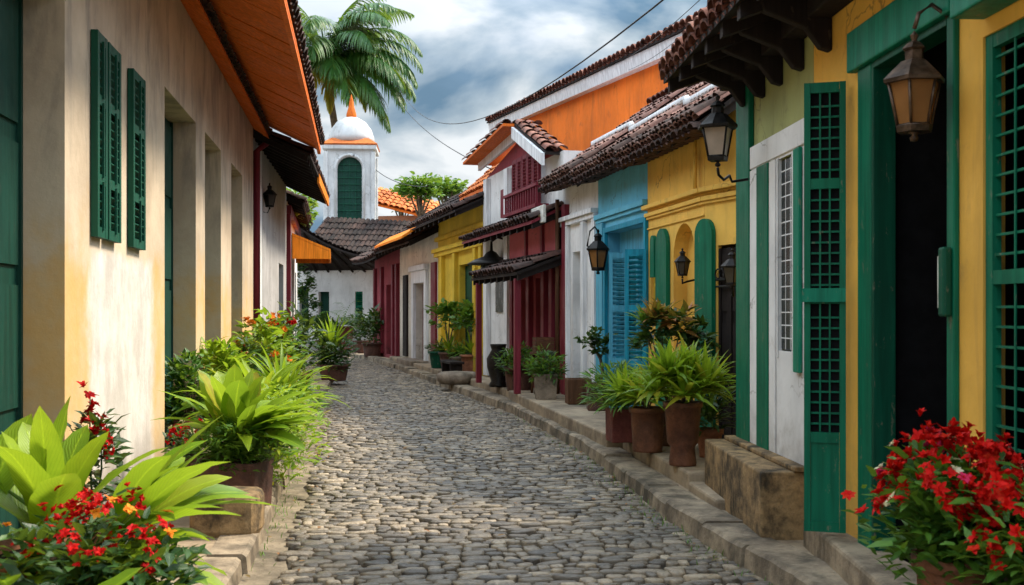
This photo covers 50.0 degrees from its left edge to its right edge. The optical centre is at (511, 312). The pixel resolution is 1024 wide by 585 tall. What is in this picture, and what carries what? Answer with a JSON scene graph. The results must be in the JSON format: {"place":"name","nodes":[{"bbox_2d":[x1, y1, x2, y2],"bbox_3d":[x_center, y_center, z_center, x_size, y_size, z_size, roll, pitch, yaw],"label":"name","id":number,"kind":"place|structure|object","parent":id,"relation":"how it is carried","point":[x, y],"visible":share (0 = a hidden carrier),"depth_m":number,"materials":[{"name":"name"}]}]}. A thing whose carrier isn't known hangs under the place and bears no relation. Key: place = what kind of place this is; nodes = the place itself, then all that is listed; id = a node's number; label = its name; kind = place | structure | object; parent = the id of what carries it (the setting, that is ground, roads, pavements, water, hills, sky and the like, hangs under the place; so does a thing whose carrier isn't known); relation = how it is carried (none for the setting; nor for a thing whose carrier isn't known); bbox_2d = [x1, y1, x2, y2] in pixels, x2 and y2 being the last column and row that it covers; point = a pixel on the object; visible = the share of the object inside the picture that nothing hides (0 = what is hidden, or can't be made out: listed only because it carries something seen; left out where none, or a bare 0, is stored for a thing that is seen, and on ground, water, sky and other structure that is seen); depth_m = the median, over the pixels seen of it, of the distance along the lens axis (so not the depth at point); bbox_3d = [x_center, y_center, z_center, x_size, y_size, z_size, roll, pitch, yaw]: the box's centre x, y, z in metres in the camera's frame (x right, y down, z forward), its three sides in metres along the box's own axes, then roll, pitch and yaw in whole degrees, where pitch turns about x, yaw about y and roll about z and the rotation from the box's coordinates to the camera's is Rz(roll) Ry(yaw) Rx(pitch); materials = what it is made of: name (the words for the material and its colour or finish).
{"place":"outdoors","nodes":[
{"label":"outdoors","id":0,"kind":"place"},
{"bbox_2d":[151,364,320,582],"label":"pavement","id":1,"kind":"structure","parent":0,"point":[183,521],"depth_m":7.22,"materials":[{"name":"stone"}]},
{"bbox_2d":[67,380,133,530],"bbox_3d":[-2.449,0.942,6.370,0.448,1.100,0.436,0,0,15],"label":"potted plant","id":2,"kind":"object","parent":1,"relation":"on","point":[96,430],"visible":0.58,"depth_m":6.35,"materials":[{"name":"green plant"}]},
{"bbox_2d":[0,482,211,584],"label":"potted plant","id":3,"kind":"object","parent":1,"relation":"on","point":[80,549],"visible":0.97,"depth_m":4.21,"materials":[{"name":"red plant"}]},
{"bbox_2d":[98,567,142,584],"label":"leaf","id":4,"kind":"object","parent":1,"relation":"on","point":[124,576],"visible":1,"depth_m":3.83,"materials":[{"name":"green plant"}]},
{"bbox_2d":[0,395,279,584],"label":"potted plant","id":5,"kind":"object","parent":1,"relation":"on","point":[40,460],"visible":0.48,"depth_m":4.66,"materials":[{"name":"green plant"}]},
{"bbox_2d":[161,418,210,478],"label":"potted plant","id":6,"kind":"object","parent":1,"relation":"on","point":[178,437],"visible":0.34,"depth_m":9.02,"materials":[{"name":"green plant"}]},
{"bbox_2d":[165,347,225,450],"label":"potted plant","id":7,"kind":"object","parent":1,"relation":"on","point":[180,373],"visible":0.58,"depth_m":11.54,"materials":[{"name":"green plant"}]},
{"bbox_2d":[197,335,254,422],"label":"potted plant","id":8,"kind":"object","parent":1,"relation":"on","point":[219,353],"visible":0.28,"depth_m":12.49,"materials":[{"name":"green plant"}]},
{"bbox_2d":[154,364,328,505],"bbox_3d":[-2.007,0.940,8.365,1.411,1.104,1.126,0,0,37],"label":"potted plant","id":9,"kind":"object","parent":1,"relation":"on","point":[241,432],"visible":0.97,"depth_m":8.21,"materials":[{"name":"green plant"}]},
{"bbox_2d":[219,336,273,376],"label":"potted plant","id":10,"kind":"object","parent":1,"relation":"on","point":[243,349],"visible":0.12,"depth_m":13.52,"materials":[{"name":"green plant"}]},
{"bbox_2d":[165,355,341,457],"bbox_3d":[-2.586,0.946,10.979,1.686,1.092,1.597,0,0,-40],"label":"potted plant","id":11,"kind":"object","parent":1,"relation":"on","point":[283,373],"visible":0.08,"depth_m":10.91,"materials":[{"name":"green plant"}]},
{"bbox_2d":[231,307,301,373],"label":"potted plant","id":12,"kind":"object","parent":1,"relation":"on","point":[268,339],"visible":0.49,"depth_m":16.23,"materials":[{"name":"green plant"}]},
{"bbox_2d":[210,377,337,486],"bbox_3d":[-2.101,1.034,9.525,1.166,0.963,1.463,0,0,0],"label":"potted plant","id":13,"kind":"object","parent":1,"relation":"on","point":[288,464],"visible":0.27,"depth_m":9.39,"materials":[{"name":"green plant"}]},
{"bbox_2d":[253,307,309,374],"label":"potted plant","id":14,"kind":"object","parent":1,"relation":"on","point":[298,333],"visible":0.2,"depth_m":18.97,"materials":[{"name":"green plant"}]},
{"bbox_2d":[244,343,351,435],"bbox_3d":[-2.734,0.909,13.012,1.593,1.166,1.479,0,0,22],"label":"potted plant","id":15,"kind":"object","parent":1,"relation":"on","point":[289,378],"visible":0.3,"depth_m":12.87,"materials":[{"name":"green plant"}]},
{"bbox_2d":[269,301,336,383],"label":"potted plant","id":16,"kind":"object","parent":1,"relation":"on","point":[297,315],"visible":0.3,"depth_m":20.35,"materials":[{"name":"green plant"}]},
{"bbox_2d":[378,187,438,221],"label":"orange roofed house","id":17,"kind":"structure","parent":0,"point":[387,199],"depth_m":52.35,"materials":[{"name":"tile"}]},
{"bbox_2d":[270,0,706,232],"label":"sky","id":18,"kind":"structure","parent":0,"point":[480,58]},
{"bbox_2d":[270,354,772,584],"bbox_3d":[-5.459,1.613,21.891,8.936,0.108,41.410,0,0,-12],"label":"street","id":19,"kind":"structure","parent":0,"point":[471,459],"depth_m":8.84,"materials":[{"name":"grey stone"}]},
{"bbox_2d":[239,400,332,584],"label":"gutter","id":20,"kind":"object","parent":19,"relation":"on","point":[266,573],"visible":0.46,"depth_m":8.19,"materials":[{"name":"beige stone"}]},
{"bbox_2d":[246,427,771,584],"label":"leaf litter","id":21,"kind":"object","parent":19,"relation":"on","point":[247,575],"visible":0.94,"depth_m":8.54,"materials":[{"name":"brown plant"}]},
{"bbox_2d":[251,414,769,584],"bbox_3d":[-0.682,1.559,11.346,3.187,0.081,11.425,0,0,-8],"label":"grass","id":22,"kind":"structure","parent":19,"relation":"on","point":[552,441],"depth_m":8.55,"materials":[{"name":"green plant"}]},
{"bbox_2d":[440,386,763,580],"bbox_3d":[-0.555,1.592,17.811,0.879,0.008,30.080,0,0,-11],"label":"gutter","id":23,"kind":"object","parent":19,"relation":"on","point":[754,576],"visible":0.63,"depth_m":8.42,"materials":[{"name":"grey stone"}]},
{"bbox_2d":[398,0,663,123],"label":"overhead cable","id":24,"kind":"object","parent":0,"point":[639,18],"visible":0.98,"depth_m":13.95,"materials":[{"name":"black rubber"}]},
{"bbox_2d":[359,353,811,554],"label":"pavement","id":25,"kind":"structure","parent":0,"point":[797,544],"depth_m":7.07,"materials":[{"name":"stone"}]},
{"bbox_2d":[346,311,372,352],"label":"potted plant","id":26,"kind":"object","parent":25,"relation":"on","point":[359,341],"visible":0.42,"depth_m":39.66,"materials":[{"name":"green plant"}]},
{"bbox_2d":[352,303,383,356],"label":"potted plant","id":27,"kind":"object","parent":25,"relation":"on","point":[371,349],"visible":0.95,"depth_m":36.39,"materials":[{"name":"green plant"}]},
{"bbox_2d":[390,356,441,373],"bbox_3d":[-2.139,1.475,28.422,0.766,0.250,11.224,0,0,-15],"label":"stone step","id":28,"kind":"object","parent":25,"relation":"on","point":[424,366],"visible":0.13,"depth_m":27.91,"materials":[{"name":"grey stone"}]},
{"bbox_2d":[425,336,447,367],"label":"potted plant","id":29,"kind":"object","parent":28,"relation":"on","point":[434,355],"visible":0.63,"depth_m":26.45,"materials":[{"name":"green plant"}]},
{"bbox_2d":[424,298,466,368],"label":"potted plant","id":30,"kind":"object","parent":28,"relation":"on","point":[446,310],"visible":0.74,"depth_m":25.25,"materials":[{"name":"green plant"}]},
{"bbox_2d":[440,360,463,371],"bbox_3d":[-1.310,1.200,23.900,0.320,0.290,1.200,0,0,-14],"label":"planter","id":31,"kind":"object","parent":28,"relation":"on","point":[451,365],"visible":0.75,"depth_m":23.42,"materials":[{"name":"brown wood"}]},
{"bbox_2d":[446,340,468,370],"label":"potted plant","id":32,"kind":"object","parent":28,"relation":"on","point":[455,356],"visible":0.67,"depth_m":24.93,"materials":[{"name":"green plant"}]},
{"bbox_2d":[449,299,475,370],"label":"potted plant","id":33,"kind":"object","parent":28,"relation":"on","point":[467,359],"visible":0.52,"depth_m":23.80,"materials":[{"name":"green plant"}]},
{"bbox_2d":[467,376,533,397],"bbox_3d":[-0.101,1.465,20.695,0.829,0.270,4.927,0,0,-14],"label":"stone step","id":34,"kind":"object","parent":25,"relation":"on","point":[486,381],"visible":0.11,"depth_m":20.67,"materials":[{"name":"grey stone"}]},
{"bbox_2d":[487,344,509,386],"bbox_3d":[-0.245,0.948,19.600,0.420,0.760,0.420,0,0,0],"label":"urn","id":35,"kind":"object","parent":34,"relation":"on","point":[497,378],"visible":0.88,"depth_m":19.46,"materials":[{"name":"black ceramic"}]},
{"bbox_2d":[493,341,535,390],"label":"potted plant","id":36,"kind":"object","parent":34,"relation":"on","point":[525,377],"visible":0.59,"depth_m":18.47,"materials":[{"name":"green plant"}]},
{"bbox_2d":[509,390,622,448],"bbox_3d":[1.170,1.450,15.020,1.370,0.300,6.864,0,0,-9],"label":"stone step","id":37,"kind":"object","parent":25,"relation":"on","point":[581,419],"visible":0.18,"depth_m":14.25,"materials":[{"name":"grey stone"}]},
{"bbox_2d":[530,352,556,393],"bbox_3d":[0.503,0.969,17.600,0.380,0.661,0.320,0,0,-12],"label":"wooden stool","id":38,"kind":"object","parent":37,"relation":"on","point":[532,382],"visible":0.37,"depth_m":17.67,"materials":[{"name":"brown wood"}]},
{"bbox_2d":[532,337,553,351],"bbox_3d":[0.503,0.518,17.600,0.300,0.235,0.250,0,0,-12],"label":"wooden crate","id":39,"kind":"object","parent":38,"relation":"on","point":[543,340],"visible":0.88,"depth_m":17.48,"materials":[{"name":"brown wood"}]},
{"bbox_2d":[522,344,569,399],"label":"potted plant","id":40,"kind":"object","parent":37,"relation":"on","point":[545,378],"visible":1,"depth_m":16.35,"materials":[{"name":"green plant"}]},
{"bbox_2d":[565,378,591,404],"bbox_3d":[0.940,1.118,15.600,0.340,0.360,0.320,0,0,-6],"label":"planter box","id":41,"kind":"object","parent":37,"relation":"on","point":[574,389],"visible":0.73,"depth_m":15.44,"materials":[{"name":"brown wood"}]},
{"bbox_2d":[573,326,618,410],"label":"potted plant","id":42,"kind":"object","parent":37,"relation":"on","point":[595,338],"visible":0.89,"depth_m":14.55,"materials":[{"name":"green plant"}]},
{"bbox_2d":[623,443,704,488],"bbox_3d":[1.889,1.465,10.425,1.219,0.270,2.650,0,0,-4],"label":"stone step","id":43,"kind":"object","parent":25,"relation":"on","point":[681,476],"visible":0.13,"depth_m":9.85,"materials":[{"name":"grey stone"}]},
{"bbox_2d":[578,359,662,442],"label":"potted plant","id":44,"kind":"object","parent":43,"relation":"on","point":[618,427],"visible":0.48,"depth_m":11.17,"materials":[{"name":"green plant"}]},
{"bbox_2d":[587,353,686,452],"bbox_3d":[1.245,0.861,10.504,1.080,0.934,1.049,0,0,0],"label":"potted plant","id":45,"kind":"object","parent":43,"relation":"on","point":[647,424],"visible":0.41,"depth_m":10.38,"materials":[{"name":"green plant"}]},
{"bbox_2d":[625,297,720,445],"bbox_3d":[1.606,0.579,11.004,1.003,1.498,0.636,0,0,0],"label":"potted plant","id":46,"kind":"object","parent":43,"relation":"on","point":[665,315],"visible":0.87,"depth_m":10.94,"materials":[{"name":"green plant"}]},
{"bbox_2d":[620,332,735,466],"bbox_3d":[1.530,0.739,9.534,1.112,1.178,1.043,0,0,-26],"label":"potted plant","id":47,"kind":"object","parent":43,"relation":"on","point":[687,374],"visible":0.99,"depth_m":9.43,"materials":[{"name":"green plant"}]},
{"bbox_2d":[664,378,735,457],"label":"potted plant","id":48,"kind":"object","parent":43,"relation":"on","point":[708,413],"visible":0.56,"depth_m":10.03,"materials":[{"name":"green plant"}]},
{"bbox_2d":[689,482,724,509],"bbox_3d":[1.540,1.500,8.650,0.140,0.200,0.902,0,0,-1],"label":"stone step","id":49,"kind":"object","parent":25,"relation":"on","point":[704,492],"visible":0.43,"depth_m":8.57,"materials":[{"name":"grey stone"}]},
{"bbox_2d":[803,522,916,584],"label":"stone step","id":50,"kind":"object","parent":25,"relation":"on","point":[847,558],"visible":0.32,"depth_m":5.91,"materials":[{"name":"grey stone"}]},
{"label":"ground","id":51,"kind":"structure","parent":0,"visible":0},
{"bbox_2d":[0,0,324,535],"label":"beige house","id":52,"kind":"structure","parent":51,"relation":"on","point":[126,196],"depth_m":8.54,"materials":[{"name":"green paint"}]},
{"bbox_2d":[0,0,22,535],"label":"door","id":53,"kind":"structure","parent":52,"relation":"in","point":[11,11],"depth_m":6.50,"materials":[{"name":"green paint"}]},
{"bbox_2d":[165,118,172,449],"bbox_3d":[-3.633,-0.300,11.145,0.060,3.580,1.960,0,0,-8],"label":"door","id":54,"kind":"structure","parent":52,"relation":"in","point":[168,125],"depth_m":11.93,"materials":[{"name":"green paint"}]},
{"bbox_2d":[193,361,332,584],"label":"kerb","id":55,"kind":"structure","parent":51,"relation":"on","point":[232,557],"depth_m":6.93,"materials":[{"name":"stone"}]},
{"bbox_2d":[190,486,264,537],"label":"stone block","id":56,"kind":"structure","parent":55,"relation":"on","point":[250,519],"depth_m":7.28,"materials":[{"name":"brown stone"}]},
{"bbox_2d":[309,313,359,380],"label":"potted plant","id":57,"kind":"object","parent":55,"relation":"on","point":[337,371],"visible":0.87,"depth_m":23.83,"materials":[{"name":"green plant"}]},
{"bbox_2d":[253,128,329,339],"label":"grey house","id":58,"kind":"structure","parent":51,"relation":"on","point":[281,162],"depth_m":21.59,"materials":[{"name":"paint"}]},
{"bbox_2d":[263,183,276,212],"bbox_3d":[-4.713,-2.187,21.032,0.430,0.591,0.263,0,0,22],"label":"wall lantern","id":59,"kind":"object","parent":58,"relation":"attached to","point":[269,194],"depth_m":20.95,"materials":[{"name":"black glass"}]},
{"bbox_2d":[286,190,330,349],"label":"white house","id":60,"kind":"structure","parent":51,"relation":"on","point":[299,249],"depth_m":29.71,"materials":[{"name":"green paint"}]},
{"bbox_2d":[286,187,319,226],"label":"climbing vine","id":61,"kind":"object","parent":60,"relation":"attached to","point":[313,203],"visible":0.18,"depth_m":30.30,"materials":[{"name":"green plant"}]},
{"bbox_2d":[322,94,379,314],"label":"bell tower","id":62,"kind":"structure","parent":51,"relation":"on","point":[350,147],"depth_m":46.56,"materials":[{"name":"white paint"}]},
{"bbox_2d":[376,170,426,186],"bbox_3d":[-4.258,-5.012,40.500,0.025,2.265,13.399,0,0,-14],"label":"overhead cable","id":63,"kind":"object","parent":62,"relation":"attached to","point":[402,183],"visible":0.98,"depth_m":39.09,"materials":[{"name":"black rubber"}]},
{"bbox_2d":[297,217,410,353],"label":"white house","id":64,"kind":"structure","parent":51,"relation":"on","point":[342,279],"depth_m":42.62,"materials":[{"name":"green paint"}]},
{"bbox_2d":[302,287,308,339],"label":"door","id":65,"kind":"structure","parent":64,"relation":"in","point":[307,301],"depth_m":43.08,"materials":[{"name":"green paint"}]},
{"bbox_2d":[297,263,322,329],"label":"climbing vine","id":66,"kind":"object","parent":64,"relation":"attached to","point":[303,292],"visible":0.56,"depth_m":41.34,"materials":[{"name":"green plant"}]},
{"bbox_2d":[321,292,328,320],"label":"door","id":67,"kind":"structure","parent":64,"relation":"in","point":[324,295],"depth_m":42.85,"materials":[{"name":"green paint"}]},
{"bbox_2d":[298,0,422,133],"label":"coconut palm","id":68,"kind":"object","parent":51,"relation":"on","point":[337,65],"visible":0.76,"depth_m":49.36,"materials":[{"name":"green plant"}]},
{"bbox_2d":[397,99,491,169],"bbox_3d":[-2.849,-6.360,36.250,0.022,6.872,27.930,0,0,-10],"label":"overhead cable","id":69,"kind":"object","parent":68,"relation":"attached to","point":[436,138],"visible":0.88,"depth_m":33.41,"materials":[{"name":"black rubber"}]},
{"bbox_2d":[383,186,408,215],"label":"garden tree","id":70,"kind":"object","parent":51,"relation":"on","point":[400,213],"visible":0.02,"depth_m":57.92,"materials":[{"name":"green plant"}]},
{"bbox_2d":[350,202,444,357],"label":"maroon house","id":71,"kind":"structure","parent":51,"relation":"on","point":[386,283],"depth_m":35.96,"materials":[{"name":"paint"}]},
{"bbox_2d":[372,190,465,365],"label":"cream house","id":72,"kind":"structure","parent":51,"relation":"on","point":[418,276],"depth_m":30.92,"materials":[{"name":"paint"}]},
{"bbox_2d":[426,175,469,204],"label":"garden tree","id":73,"kind":"object","parent":51,"relation":"on","point":[449,189],"visible":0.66,"depth_m":47.72,"materials":[{"name":"green plant"}]},
{"bbox_2d":[407,137,548,375],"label":"yellow house","id":74,"kind":"structure","parent":51,"relation":"on","point":[463,215],"depth_m":25.65,"materials":[{"name":"paint"}]},
{"bbox_2d":[465,265,471,353],"bbox_3d":[-0.971,0.120,25.306,0.050,2.400,0.768,0,0,-15],"label":"door","id":75,"kind":"structure","parent":74,"relation":"in","point":[468,283],"depth_m":25.45,"materials":[{"name":"green paint"}]},
{"bbox_2d":[458,119,581,394],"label":"maroon house","id":76,"kind":"structure","parent":51,"relation":"on","point":[518,281],"depth_m":19.38,"materials":[{"name":"paint"}]},
{"bbox_2d":[467,237,502,268],"bbox_3d":[-0.256,-1.055,21.725,1.345,0.881,0.956,0,0,-40],"label":"street lamp","id":77,"kind":"object","parent":76,"relation":"attached to","point":[490,257],"visible":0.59,"depth_m":21.41,"materials":[{"name":"black metal"}]},
{"bbox_2d":[495,281,502,311],"bbox_3d":[-0.228,-0.500,21.720,0.029,1.000,0.768,0,0,-14],"label":"window","id":78,"kind":"structure","parent":76,"relation":"in","point":[498,286],"depth_m":21.74,"materials":[{"name":"grey glass"}]},
{"bbox_2d":[500,189,502,217],"bbox_3d":[-0.144,-2.125,21.348,0.049,0.550,0.495,0,0,-14],"label":"window","id":79,"kind":"structure","parent":76,"relation":"in","point":[501,191],"depth_m":21.49,"materials":[{"name":"red paint"}]},
{"bbox_2d":[559,276,559,389],"bbox_3d":[0.868,0.350,18.124,0.050,1.900,0.576,0,0,-14],"label":"door","id":80,"kind":"structure","parent":76,"relation":"in","point":[559,276],"depth_m":18.37,"materials":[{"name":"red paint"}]},
{"bbox_2d":[485,6,706,150],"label":"orange house","id":81,"kind":"structure","parent":51,"relation":"on","point":[580,110],"depth_m":23.24,"materials":[{"name":"paint"}]},
{"bbox_2d":[349,352,848,584],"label":"kerb","id":82,"kind":"structure","parent":51,"relation":"on","point":[741,544],"depth_m":8.13,"materials":[{"name":"stone"}]},
{"bbox_2d":[436,371,475,384],"bbox_3d":[-1.101,1.330,22.402,0.902,0.250,0.872,0,0,0],"label":"stone planter bowl","id":83,"kind":"object","parent":82,"relation":"on","point":[455,377],"visible":0.85,"depth_m":22.05,"materials":[{"name":"stone"}]},
{"bbox_2d":[841,407,1023,584],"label":"potted plant","id":84,"kind":"object","parent":82,"relation":"on","point":[923,488],"visible":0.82,"depth_m":4.27,"materials":[{"name":"red plant"}]},
{"bbox_2d":[939,459,1023,584],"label":"potted plant","id":85,"kind":"object","parent":82,"relation":"on","point":[1012,543],"visible":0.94,"depth_m":3.91,"materials":[{"name":"red plant"}]},
{"bbox_2d":[531,84,694,393],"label":"white house","id":86,"kind":"structure","parent":51,"relation":"on","point":[581,200],"depth_m":16.75,"materials":[{"name":"paint"}]},
{"bbox_2d":[568,81,710,406],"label":"blue house","id":87,"kind":"structure","parent":51,"relation":"on","point":[620,220],"depth_m":14.17,"materials":[{"name":"teal paint"}]},
{"bbox_2d":[586,226,609,273],"bbox_3d":[1.186,-0.843,15.001,0.300,0.659,0.549,0,0,10],"label":"wall lantern","id":88,"kind":"object","parent":87,"relation":"attached to","point":[598,249],"depth_m":14.82,"materials":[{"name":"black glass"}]},
{"bbox_2d":[619,227,642,252],"bbox_3d":[1.662,-0.949,14.350,0.030,0.298,1.786,0,0,-10],"label":"transom window","id":89,"kind":"structure","parent":87,"relation":"in","point":[632,239],"depth_m":14.64,"materials":[{"name":"blue paint"}]},
{"bbox_2d":[613,84,735,438],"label":"yellow house","id":90,"kind":"structure","parent":51,"relation":"on","point":[690,207],"depth_m":11.49,"materials":[{"name":"paint"}]},
{"bbox_2d":[674,248,693,283],"bbox_3d":[1.900,-0.505,12.012,0.288,0.399,0.163,0,0,-39],"label":"wall lantern","id":91,"kind":"object","parent":90,"relation":"attached to","point":[682,261],"depth_m":11.94,"materials":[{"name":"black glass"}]},
{"bbox_2d":[719,247,735,438],"bbox_3d":[2.233,0.400,10.912,0.050,2.100,0.582,0,0,-22],"label":"door","id":92,"kind":"structure","parent":90,"relation":"in","point":[727,303],"depth_m":11.02,"materials":[{"name":"brown wood"}]},
{"bbox_2d":[721,248,735,296],"bbox_3d":[2.111,-0.375,10.435,0.200,0.466,0.384,0,0,23],"label":"wall lantern","id":93,"kind":"object","parent":90,"relation":"attached to","point":[728,266],"depth_m":10.31,"materials":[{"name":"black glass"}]},
{"bbox_2d":[658,0,1023,584],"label":"yellow house","id":94,"kind":"structure","parent":51,"relation":"on","point":[879,280],"depth_m":6.29,"materials":[{"name":"paint"}]},
{"bbox_2d":[610,0,699,66],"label":"overhead cable","id":95,"kind":"object","parent":94,"relation":"attached to","point":[662,32],"visible":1,"depth_m":12.32,"materials":[{"name":"black rubber"}]},
{"bbox_2d":[698,94,748,182],"bbox_3d":[1.593,-1.294,8.169,0.481,0.636,0.277,0,0,-43],"label":"wall lantern","id":96,"kind":"object","parent":94,"relation":"attached to","point":[717,126],"depth_m":8.05,"materials":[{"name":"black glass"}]},
{"bbox_2d":[776,158,777,357],"bbox_3d":[1.879,-0.385,7.775,0.010,1.410,0.027,0,0,-3],"label":"window frame","id":97,"kind":"structure","parent":94,"relation":"in","point":[777,158],"depth_m":7.77,"materials":[{"name":"white wood"}]},
{"bbox_2d":[781,156,790,349],"bbox_3d":[1.919,-0.405,7.596,0.027,1.330,0.326,0,0,-3],"label":"window","id":98,"kind":"structure","parent":94,"relation":"in","point":[786,164],"depth_m":7.64,"materials":[{"name":"white glass"}]},
{"bbox_2d":[791,151,792,359],"bbox_3d":[1.896,-0.385,7.413,0.012,1.410,0.033,0,0,-3],"label":"window frame","id":99,"kind":"structure","parent":94,"relation":"in","point":[792,151],"depth_m":7.40,"materials":[{"name":"white wood"}]},
{"bbox_2d":[883,2,947,141],"bbox_3d":[1.891,-1.105,5.050,0.366,0.641,0.247,0,0,0],"label":"wall lantern","id":100,"kind":"object","parent":94,"relation":"attached to","point":[914,80],"depth_m":4.99,"materials":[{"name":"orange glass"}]},
{"bbox_2d":[896,37,1023,563],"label":"door interior","id":101,"kind":"structure","parent":94,"relation":"in","point":[921,165],"depth_m":6.06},
{"label":"pavement","id":102,"kind":"structure","parent":0,"visible":0},
{"bbox_2d":[310,312,341,349],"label":"potted plant","id":103,"kind":"object","parent":102,"relation":"on","point":[323,316],"visible":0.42,"depth_m":40.35,"materials":[{"name":"green plant"}]},
{"bbox_2d":[310,301,367,351],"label":"potted plant","id":104,"kind":"object","parent":102,"relation":"on","point":[347,328],"visible":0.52,"depth_m":40.64,"materials":[{"name":"green plant"}]},
{"bbox_2d":[390,171,445,216],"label":"garden tree","id":105,"kind":"object","parent":102,"relation":"on","point":[428,192],"visible":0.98,"depth_m":45.73,"materials":[{"name":"green plant"}]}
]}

